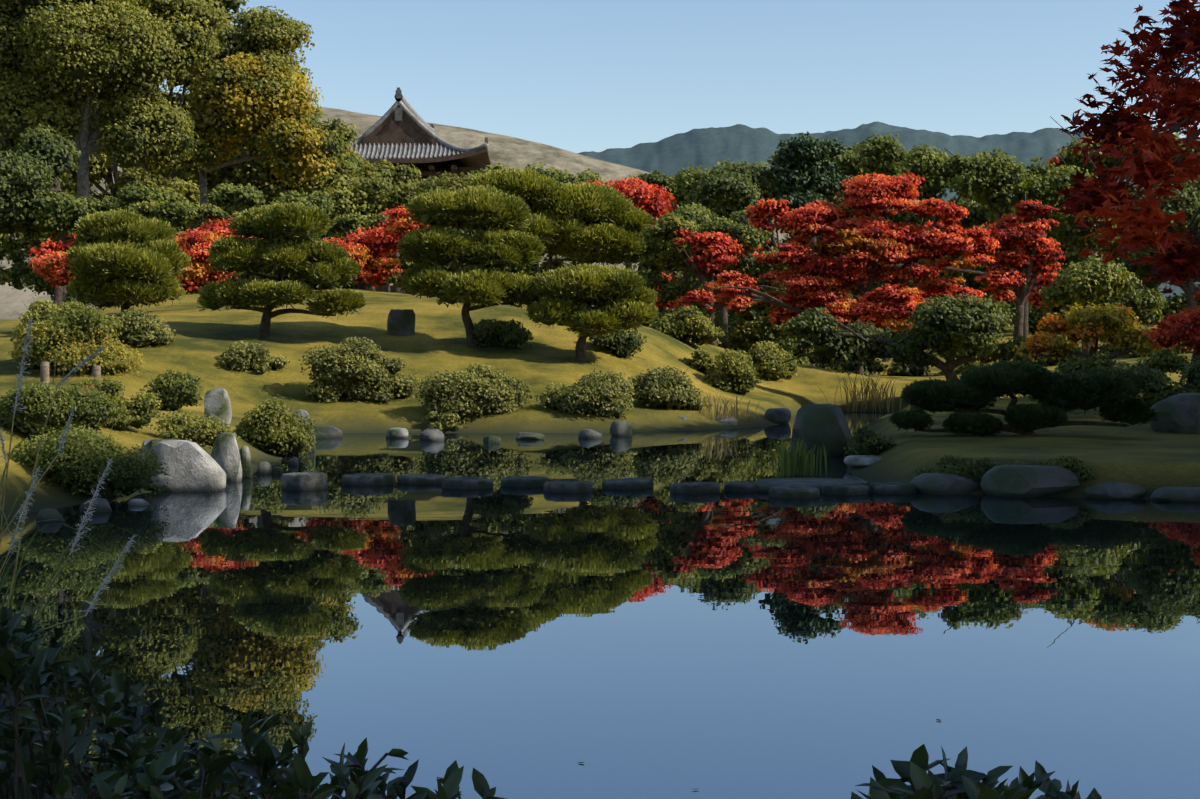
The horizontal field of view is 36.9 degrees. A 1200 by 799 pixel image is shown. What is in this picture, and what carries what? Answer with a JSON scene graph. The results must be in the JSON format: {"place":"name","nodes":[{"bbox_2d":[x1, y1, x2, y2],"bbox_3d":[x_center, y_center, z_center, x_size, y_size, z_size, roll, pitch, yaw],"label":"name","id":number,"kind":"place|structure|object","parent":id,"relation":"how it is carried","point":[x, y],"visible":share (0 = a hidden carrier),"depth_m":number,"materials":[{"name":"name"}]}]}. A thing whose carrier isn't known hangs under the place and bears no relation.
{"place":"outdoors","nodes":[
{"label":"outdoors","id":0,"kind":"place"},
{"bbox_2d":[0,317,172,646],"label":"pampas grass","id":1,"kind":"object","parent":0,"point":[25,510],"depth_m":7.38,"materials":[{"name":"plant"}]},
{"bbox_2d":[0,412,1199,798],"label":"water","id":2,"kind":"structure","parent":0,"point":[658,640],"depth_m":10.46,"materials":[{"name":"liquid"}]},
{"bbox_2d":[281,472,326,489],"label":"stepping stone","id":3,"kind":"object","parent":2,"relation":"in","point":[305,481],"visible":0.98,"depth_m":20.26,"materials":[{"name":"stone"}]},
{"bbox_2d":[342,473,393,485],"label":"stepping stone","id":4,"kind":"object","parent":2,"relation":"in","point":[364,479],"visible":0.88,"depth_m":20.96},
{"bbox_2d":[442,476,493,488],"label":"stepping stone","id":5,"kind":"object","parent":2,"relation":"in","point":[472,482],"visible":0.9,"depth_m":20.43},
{"bbox_2d":[543,480,592,492],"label":"stepping stone","id":6,"kind":"object","parent":2,"relation":"in","point":[563,486],"visible":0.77,"depth_m":19.88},
{"bbox_2d":[768,485,819,497],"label":"stepping stone","id":7,"kind":"object","parent":2,"relation":"in","point":[788,491],"visible":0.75,"depth_m":19.15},
{"bbox_2d":[757,435,831,476],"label":"reeds","id":8,"kind":"object","parent":2,"relation":"on","point":[787,464],"visible":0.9,"depth_m":22.68,"materials":[{"name":"green plant"}]},
{"bbox_2d":[752,478,868,491],"bbox_3d":[2.335,0.996,20.401,1.415,0.173,1.223,0,2,1],"label":"flat rock","id":9,"kind":"object","parent":2,"relation":"in","point":[764,484],"visible":0.44,"depth_m":20.14,"materials":[{"name":"stone"}]},
{"bbox_2d":[1083,482,1145,499],"bbox_3d":[5.485,0.988,19.177,0.657,0.204,0.539,0,2,1],"label":"rock","id":10,"kind":"object","parent":2,"relation":"in","point":[1118,491],"visible":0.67,"depth_m":19.00,"materials":[{"name":"stone"}]},
{"bbox_2d":[0,92,1199,719],"bbox_3d":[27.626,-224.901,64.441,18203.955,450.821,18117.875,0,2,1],"label":"ground","id":11,"kind":"structure","parent":0,"point":[1148,458],"depth_m":40.12,"materials":[{"name":"plant"}]},
{"bbox_2d":[0,123,81,305],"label":"tall tree","id":12,"kind":"object","parent":11,"relation":"on","point":[46,157],"visible":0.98,"depth_m":69.60,"materials":[{"name":"green plant"}]},
{"bbox_2d":[16,296,85,329],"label":"shrub","id":13,"kind":"object","parent":11,"relation":"on","point":[41,310],"visible":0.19,"depth_m":38.87,"materials":[{"name":"green plant"}]},
{"bbox_2d":[28,233,76,304],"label":"maple","id":14,"kind":"object","parent":11,"relation":"on","point":[48,248],"visible":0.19,"depth_m":62.22,"materials":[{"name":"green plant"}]},
{"bbox_2d":[0,359,122,441],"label":"shrub","id":15,"kind":"object","parent":11,"relation":"on","point":[89,411],"visible":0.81,"depth_m":20.13,"materials":[{"name":"green plant"}]},
{"bbox_2d":[0,195,124,306],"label":"tree","id":16,"kind":"object","parent":11,"relation":"on","point":[24,273],"visible":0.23,"depth_m":70.78,"materials":[{"name":"green plant"}]},
{"bbox_2d":[7,297,145,377],"bbox_3d":[-10.230,-1.102,35.191,2.663,2.033,2.277,0,2,1],"label":"shrub","id":17,"kind":"object","parent":11,"relation":"on","point":[72,336],"visible":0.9,"depth_m":34.64,"materials":[{"name":"green plant"}]},
{"bbox_2d":[10,413,169,499],"bbox_3d":[-5.403,0.622,19.010,1.385,0.973,1.600,-1,2,-44],"label":"shrub","id":18,"kind":"object","parent":11,"relation":"on","point":[83,461],"visible":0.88,"depth_m":18.73,"materials":[{"name":"green plant"}]},
{"bbox_2d":[0,0,233,306],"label":"tall tree","id":19,"kind":"object","parent":11,"relation":"on","point":[117,58],"visible":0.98,"depth_m":77.00,"materials":[{"name":"green plant"}]},
{"bbox_2d":[77,376,162,433],"bbox_3d":[-6.266,0.203,23.080,1.050,1.019,1.227,1,2,43],"label":"shrub","id":20,"kind":"object","parent":11,"relation":"on","point":[138,414],"visible":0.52,"depth_m":22.96,"materials":[{"name":"green plant"}]},
{"bbox_2d":[63,208,191,312],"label":"round pine","id":21,"kind":"object","parent":11,"relation":"on","point":[125,259],"visible":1,"depth_m":47.27,"materials":[{"name":"green plant"}]},
{"bbox_2d":[0,604,258,798],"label":"shrub","id":22,"kind":"object","parent":11,"relation":"on","point":[25,731],"visible":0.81,"depth_m":3.69,"materials":[{"name":"green plant"}]},
{"bbox_2d":[109,307,175,348],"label":"shrub","id":23,"kind":"object","parent":11,"relation":"on","point":[140,328],"visible":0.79,"depth_m":37.92,"materials":[{"name":"green plant"}]},
{"bbox_2d":[63,0,227,235],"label":"tree","id":24,"kind":"object","parent":11,"relation":"on","point":[99,169],"visible":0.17,"depth_m":93.50,"materials":[{"name":"green plant"}]},
{"bbox_2d":[139,369,203,411],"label":"shrub","id":25,"kind":"object","parent":11,"relation":"on","point":[177,391],"visible":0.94,"depth_m":31.05,"materials":[{"name":"green plant"}]},
{"bbox_2d":[149,200,198,228],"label":"tree","id":26,"kind":"object","parent":11,"relation":"on","point":[183,213],"visible":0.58,"depth_m":64.66,"materials":[{"name":"green plant"}]},
{"bbox_2d":[137,439,225,491],"bbox_3d":[-4.787,0.803,20.312,1.090,0.716,0.770,2,2,46],"label":"rock","id":27,"kind":"object","parent":11,"relation":"on","point":[194,467],"visible":0.5,"depth_m":19.99,"materials":[{"name":"stone"}]},
{"bbox_2d":[24,180,342,238],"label":"trees","id":28,"kind":"object","parent":11,"relation":"on","point":[66,213],"visible":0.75,"depth_m":69.53,"materials":[{"name":"green plant"}]},
{"bbox_2d":[155,409,240,449],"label":"shrub","id":29,"kind":"object","parent":11,"relation":"on","point":[201,431],"visible":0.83,"depth_m":22.97,"materials":[{"name":"green plant"}]},
{"bbox_2d":[173,217,232,294],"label":"maple","id":30,"kind":"object","parent":11,"relation":"on","point":[192,286],"visible":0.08,"depth_m":62.12,"materials":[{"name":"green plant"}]},
{"bbox_2d":[132,199,292,293],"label":"tree","id":31,"kind":"object","parent":11,"relation":"on","point":[210,212],"visible":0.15,"depth_m":65.15,"materials":[{"name":"green plant"}]},
{"bbox_2d":[204,387,231,428],"bbox_3d":[-5.720,0.189,26.930,0.429,0.748,0.330,0,2,1],"label":"upright rock","id":32,"kind":"object","parent":11,"relation":"on","point":[217,403],"visible":0.58,"depth_m":26.82,"materials":[{"name":"stone"}]},
{"bbox_2d":[211,433,241,481],"bbox_3d":[-4.503,0.772,21.669,0.407,0.744,0.337,0,2,1],"label":"stone","id":33,"kind":"object","parent":11,"relation":"on","point":[225,454],"visible":0.5,"depth_m":21.54,"materials":[{"name":"stone"}]},
{"bbox_2d":[189,152,299,207],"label":"tree","id":34,"kind":"object","parent":11,"relation":"on","point":[219,176],"visible":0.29,"depth_m":95.68,"materials":[{"name":"green plant"}]},
{"bbox_2d":[218,339,290,373],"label":"shrub","id":35,"kind":"object","parent":11,"relation":"on","point":[241,356],"visible":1,"depth_m":37.22,"materials":[{"name":"green plant"}]},
{"bbox_2d":[177,6,352,221],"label":"tall tree","id":36,"kind":"object","parent":11,"relation":"on","point":[253,89],"visible":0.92,"depth_m":86.38,"materials":[{"name":"yellow plant"}]},
{"bbox_2d":[180,0,366,273],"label":"tree line","id":37,"kind":"object","parent":11,"relation":"on","point":[258,174],"visible":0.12,"depth_m":94.88,"materials":[{"name":"green plant"}]},
{"bbox_2d":[233,397,318,455],"bbox_3d":[-4.869,0.431,26.921,1.389,0.937,1.151,0,2,1],"label":"shrub","id":38,"kind":"object","parent":11,"relation":"on","point":[272,427],"visible":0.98,"depth_m":26.66,"materials":[{"name":"green plant"}]},
{"bbox_2d":[197,201,367,337],"bbox_3d":[-7.191,-2.880,40.770,3.646,3.230,2.610,0,2,1],"label":"pine","id":39,"kind":"object","parent":11,"relation":"on","point":[299,253],"visible":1,"depth_m":40.12,"materials":[{"name":"green plant"}]},
{"bbox_2d":[82,704,506,798],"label":"shrub","id":40,"kind":"object","parent":11,"relation":"on","point":[295,779],"visible":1,"depth_m":2.50,"materials":[{"name":"green plant"}]},
{"bbox_2d":[299,336,393,404],"bbox_3d":[-5.108,-0.527,36.492,1.919,1.528,1.453,0,2,1],"label":"shrub","id":41,"kind":"object","parent":11,"relation":"on","point":[351,372],"visible":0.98,"depth_m":36.19,"materials":[{"name":"green plant"}]},
{"bbox_2d":[28,206,681,309],"bbox_3d":[-7.972,-4.747,59.768,22.274,3.518,2.995,0,2,1],"label":"maple","id":42,"kind":"object","parent":11,"relation":"on","point":[375,242],"visible":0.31,"depth_m":59.60,"materials":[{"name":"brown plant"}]},
{"bbox_2d":[337,227,402,289],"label":"maple","id":43,"kind":"object","parent":11,"relation":"on","point":[378,277],"visible":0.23,"depth_m":61.62,"materials":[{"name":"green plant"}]},
{"bbox_2d":[307,172,434,289],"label":"tree","id":44,"kind":"object","parent":11,"relation":"on","point":[377,195],"visible":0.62,"depth_m":81.56,"materials":[{"name":"green plant"}]},
{"bbox_2d":[316,212,475,288],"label":"tree","id":45,"kind":"object","parent":11,"relation":"on","point":[352,222],"visible":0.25,"depth_m":63.89,"materials":[{"name":"green plant"}]},
{"bbox_2d":[347,139,444,294],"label":"tree line","id":46,"kind":"object","parent":11,"relation":"on","point":[400,174],"visible":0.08,"depth_m":125.50,"materials":[{"name":"green plant"}]},
{"bbox_2d":[369,347,423,398],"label":"shrub","id":47,"kind":"object","parent":11,"relation":"on","point":[402,386],"visible":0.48,"depth_m":36.70,"materials":[{"name":"green plant"}]},
{"bbox_2d":[387,309,414,335],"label":"stone block","id":48,"kind":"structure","parent":11,"relation":"on","point":[400,322],"depth_m":42.23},
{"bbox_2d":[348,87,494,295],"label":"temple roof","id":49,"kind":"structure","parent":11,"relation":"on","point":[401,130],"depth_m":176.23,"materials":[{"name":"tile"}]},
{"bbox_2d":[425,411,466,431],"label":"shrub","id":50,"kind":"object","parent":11,"relation":"on","point":[444,421],"visible":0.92,"depth_m":34.66,"materials":[{"name":"green plant"}]},
{"bbox_2d":[405,162,515,226],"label":"tree","id":51,"kind":"object","parent":11,"relation":"on","point":[454,183],"visible":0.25,"depth_m":72.69,"materials":[{"name":"green plant"}]},
{"bbox_2d":[397,184,545,347],"bbox_3d":[-2.872,-3.026,41.322,3.525,3.938,2.999,0,2,1],"label":"pine","id":52,"kind":"object","parent":11,"relation":"on","point":[492,215],"visible":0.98,"depth_m":40.73,"materials":[{"name":"green plant"}]},
{"bbox_2d":[414,362,532,421],"bbox_3d":[-2.513,0.136,35.615,2.348,1.757,1.811,0,2,1],"label":"shrub","id":53,"kind":"object","parent":11,"relation":"on","point":[464,393],"visible":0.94,"depth_m":35.12,"materials":[{"name":"green plant"}]},
{"bbox_2d":[466,318,533,349],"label":"shrub","id":54,"kind":"object","parent":11,"relation":"on","point":[512,335],"visible":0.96,"depth_m":41.34,"materials":[{"name":"green plant"}]},
{"bbox_2d":[460,161,609,268],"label":"tree","id":55,"kind":"object","parent":11,"relation":"on","point":[583,176],"visible":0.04,"depth_m":138.47,"materials":[{"name":"green plant"}]},
{"bbox_2d":[459,166,654,271],"bbox_3d":[-1.375,-4.925,57.810,6.040,5.007,4.170,0,2,1],"label":"pine","id":56,"kind":"object","parent":11,"relation":"on","point":[589,223],"visible":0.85,"depth_m":56.84,"materials":[{"name":"green plant"}]},
{"bbox_2d":[534,368,637,419],"bbox_3d":[-0.281,-0.100,35.673,2.090,1.233,1.762,0,2,1],"label":"shrub","id":57,"kind":"object","parent":11,"relation":"on","point":[604,395],"visible":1,"depth_m":35.25,"materials":[{"name":"green plant"}]},
{"bbox_2d":[524,263,659,361],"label":"pine","id":58,"kind":"object","parent":11,"relation":"on","point":[617,298],"visible":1,"depth_m":40.29,"materials":[{"name":"green plant"}]},
{"bbox_2d":[588,329,646,359],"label":"shrub","id":59,"kind":"object","parent":11,"relation":"on","point":[622,343],"visible":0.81,"depth_m":42.01,"materials":[{"name":"green plant"}]},
{"bbox_2d":[577,177,676,269],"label":"maple tree","id":60,"kind":"object","parent":11,"relation":"on","point":[648,199],"visible":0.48,"depth_m":70.72,"materials":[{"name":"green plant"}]},
{"bbox_2d":[626,365,707,410],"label":"shrub","id":61,"kind":"object","parent":11,"relation":"on","point":[665,387],"visible":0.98,"depth_m":36.98,"materials":[{"name":"green plant"}]},
{"bbox_2d":[629,202,740,338],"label":"tree","id":62,"kind":"object","parent":11,"relation":"on","point":[696,216],"visible":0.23,"depth_m":64.89,"materials":[{"name":"green plant"}]},
{"bbox_2d":[649,305,724,353],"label":"shrub","id":63,"kind":"object","parent":11,"relation":"on","point":[686,323],"visible":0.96,"depth_m":47.87,"materials":[{"name":"green plant"}]},
{"bbox_2d":[678,348,721,372],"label":"shrub","id":64,"kind":"object","parent":11,"relation":"on","point":[702,360],"visible":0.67,"depth_m":44.39,"materials":[{"name":"green plant"}]},
{"bbox_2d":[614,216,810,365],"bbox_3d":[3.762,-2.774,57.822,6.794,6.306,2.298,0,2,1],"label":"tree","id":65,"kind":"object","parent":11,"relation":"on","point":[746,237],"depth_m":57.55,"materials":[{"name":"green plant"}]},
{"bbox_2d":[672,229,752,346],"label":"red maple","id":66,"kind":"object","parent":11,"relation":"on","point":[719,249],"visible":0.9,"depth_m":56.65,"materials":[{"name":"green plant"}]},
{"bbox_2d":[649,212,776,352],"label":"tree","id":67,"kind":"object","parent":11,"relation":"on","point":[666,227],"depth_m":57.65,"materials":[{"name":"green plant"}]},
{"bbox_2d":[686,169,775,345],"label":"dark trees","id":68,"kind":"object","parent":11,"relation":"on","point":[731,191],"visible":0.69,"depth_m":71.64,"materials":[{"name":"green plant"}]},
{"bbox_2d":[702,348,761,394],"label":"shrub","id":69,"kind":"object","parent":11,"relation":"on","point":[736,374],"visible":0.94,"depth_m":43.32,"materials":[{"name":"green plant"}]},
{"bbox_2d":[697,161,773,213],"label":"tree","id":70,"kind":"object","parent":11,"relation":"on","point":[754,175],"visible":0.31,"depth_m":95.13,"materials":[{"name":"green plant"}]},
{"bbox_2d":[726,252,769,285],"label":"tree","id":71,"kind":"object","parent":11,"relation":"on","point":[753,268],"depth_m":57.55,"materials":[{"name":"green plant"}]},
{"bbox_2d":[639,157,861,344],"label":"tree","id":72,"kind":"object","parent":11,"relation":"on","point":[775,196],"depth_m":108.16,"materials":[{"name":"green plant"}]},
{"bbox_2d":[660,135,846,349],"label":"tree","id":73,"kind":"object","parent":11,"relation":"on","point":[681,187],"depth_m":95.79,"materials":[{"name":"green plant"}]},
{"bbox_2d":[745,340,800,380],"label":"shrub","id":74,"kind":"object","parent":11,"relation":"on","point":[768,359],"visible":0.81,"depth_m":48.70,"materials":[{"name":"green plant"}]},
{"bbox_2d":[759,131,866,366],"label":"tree","id":75,"kind":"object","parent":11,"relation":"on","point":[804,154],"visible":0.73,"depth_m":75.36,"materials":[{"name":"green plant"}]},
{"bbox_2d":[790,404,851,455],"bbox_3d":[3.361,0.550,27.196,1.011,0.967,1.080,0,2,1],"label":"boulder","id":76,"kind":"object","parent":11,"relation":"on","point":[820,425],"visible":0.56,"depth_m":26.75,"materials":[{"name":"stone"}]},
{"bbox_2d":[703,172,1000,374],"bbox_3d":[7.211,-3.523,51.933,8.597,6.012,4.342,0,2,1],"label":"red maple","id":77,"kind":"object","parent":11,"relation":"on","point":[863,240],"visible":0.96,"depth_m":51.40,"materials":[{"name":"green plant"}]},
{"bbox_2d":[820,368,905,411],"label":"dry grass","id":78,"kind":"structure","parent":11,"relation":"on","point":[854,399],"depth_m":46.23,"materials":[{"name":"plant"}]},
{"bbox_2d":[843,423,895,457],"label":"shrub","id":79,"kind":"object","parent":11,"relation":"on","point":[864,441],"visible":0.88,"depth_m":24.65,"materials":[{"name":"green plant"}]},
{"bbox_2d":[775,278,964,376],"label":"hedge","id":80,"kind":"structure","parent":11,"relation":"on","point":[903,369],"depth_m":60.32,"materials":[{"name":"green plant"}]},
{"bbox_2d":[855,133,915,361],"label":"green tree","id":81,"kind":"object","parent":11,"relation":"on","point":[886,148],"visible":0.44,"depth_m":80.98,"materials":[{"name":"green plant"}]},
{"bbox_2d":[732,198,1062,350],"bbox_3d":[10.665,-4.029,63.370,12.265,6.173,2.906,0,2,5],"label":"red maple","id":82,"kind":"object","parent":11,"relation":"on","point":[762,209],"visible":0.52,"depth_m":63.58,"materials":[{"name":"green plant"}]},
{"bbox_2d":[779,292,1050,380],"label":"shrubs","id":83,"kind":"object","parent":11,"relation":"on","point":[953,324],"visible":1,"depth_m":45.35,"materials":[{"name":"green plant"}]},
{"bbox_2d":[817,143,1013,330],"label":"tree","id":84,"kind":"object","parent":11,"relation":"on","point":[925,162],"visible":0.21,"depth_m":93.15,"materials":[{"name":"green plant"}]},
{"bbox_2d":[843,138,1015,329],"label":"tree","id":85,"kind":"object","parent":11,"relation":"on","point":[924,194],"visible":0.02,"depth_m":109.51,"materials":[{"name":"green plant"}]},
{"bbox_2d":[910,473,979,494],"bbox_3d":[3.785,0.955,19.876,0.640,0.289,0.634,-1,2,-28],"label":"rock","id":86,"kind":"object","parent":11,"relation":"on","point":[940,483],"visible":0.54,"depth_m":19.63,"materials":[{"name":"stone"}]},
{"bbox_2d":[912,454,998,485],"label":"shrub","id":87,"kind":"object","parent":11,"relation":"on","point":[973,470],"visible":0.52,"depth_m":20.04,"materials":[{"name":"green plant"}]},
{"bbox_2d":[851,744,1101,798],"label":"shrub","id":88,"kind":"object","parent":11,"relation":"on","point":[959,781],"visible":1,"depth_m":2.49,"materials":[{"name":"green plant"}]},
{"bbox_2d":[973,191,1066,361],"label":"red maple","id":89,"kind":"object","parent":11,"relation":"on","point":[1031,242],"visible":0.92,"depth_m":55.17,"materials":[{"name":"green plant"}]},
{"bbox_2d":[888,359,1157,435],"bbox_3d":[6.202,0.082,26.369,3.910,1.309,1.555,0,2,1],"label":"pine tree","id":90,"kind":"object","parent":11,"relation":"on","point":[969,393],"visible":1,"depth_m":25.98,"materials":[{"name":"green plant"}]},
{"bbox_2d":[937,148,1117,339],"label":"green tree","id":91,"kind":"object","parent":11,"relation":"on","point":[998,183],"visible":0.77,"depth_m":68.77,"materials":[{"name":"green plant"}]},
{"bbox_2d":[980,465,1079,497],"bbox_3d":[4.658,0.913,19.627,0.979,0.387,0.899,-1,2,-32],"label":"rock","id":92,"kind":"object","parent":11,"relation":"on","point":[1021,481],"visible":0.77,"depth_m":19.34,"materials":[{"name":"stone"}]},
{"bbox_2d":[1002,455,1095,480],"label":"shrub","id":93,"kind":"object","parent":11,"relation":"on","point":[1081,472],"visible":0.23,"depth_m":19.70,"materials":[{"name":"green plant"}]},
{"bbox_2d":[977,341,1121,366],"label":"hedge","id":94,"kind":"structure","parent":11,"relation":"on","point":[1052,362],"depth_m":62.45,"materials":[{"name":"green plant"}]},
{"bbox_2d":[984,116,1185,333],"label":"tree","id":95,"kind":"object","parent":11,"relation":"on","point":[1147,305],"visible":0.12,"depth_m":90.71,"materials":[{"name":"green plant"}]},
{"bbox_2d":[1038,253,1141,355],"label":"tree","id":96,"kind":"object","parent":11,"relation":"on","point":[1091,281],"visible":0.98,"depth_m":44.78,"materials":[{"name":"green plant"}]},
{"bbox_2d":[1012,302,1169,360],"bbox_3d":[11.147,-1.050,41.061,3.537,2.368,2.446,0,2,1],"label":"yellow bush","id":97,"kind":"object","parent":11,"relation":"on","point":[1095,324],"visible":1,"depth_m":40.60,"materials":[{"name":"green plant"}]},
{"bbox_2d":[1014,347,1192,395],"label":"shrubs","id":98,"kind":"object","parent":11,"relation":"on","point":[1166,360],"visible":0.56,"depth_m":36.48,"materials":[{"name":"green plant"}]},
{"bbox_2d":[1026,356,1199,414],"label":"shrubs","id":99,"kind":"object","parent":11,"relation":"on","point":[1156,386],"visible":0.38,"depth_m":32.49,"materials":[{"name":"green plant"}]},
{"bbox_2d":[1055,0,1199,295],"bbox_3d":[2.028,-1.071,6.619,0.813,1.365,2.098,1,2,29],"label":"maple tree","id":100,"kind":"object","parent":11,"relation":"on","point":[1106,200],"visible":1,"depth_m":6.25,"materials":[{"name":"red plant"}]},
{"bbox_2d":[1116,173,1199,353],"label":"dark trees","id":101,"kind":"object","parent":11,"relation":"on","point":[1189,193],"visible":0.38,"depth_m":60.81,"materials":[{"name":"green plant"}]},
{"bbox_2d":[1133,147,1199,320],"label":"tree line","id":102,"kind":"object","parent":11,"relation":"on","point":[1176,303],"visible":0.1,"depth_m":94.11,"materials":[{"name":"green plant"}]},
{"bbox_2d":[1143,286,1199,383],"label":"maple tree","id":103,"kind":"object","parent":11,"relation":"on","point":[1173,331],"visible":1,"depth_m":37.04,"materials":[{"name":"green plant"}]},
{"bbox_2d":[1150,393,1199,433],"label":"rock","id":104,"kind":"object","parent":11,"relation":"on","point":[1178,413],"visible":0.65,"depth_m":28.06,"materials":[{"name":"stone"}]},
{"bbox_2d":[1150,487,1199,501],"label":"rock","id":105,"kind":"object","parent":11,"relation":"on","point":[1180,494],"visible":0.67,"depth_m":18.70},
{"bbox_2d":[51,0,1199,152],"label":"sky","id":106,"kind":"structure","parent":0,"point":[576,76],"materials":[{"name":"blue"}]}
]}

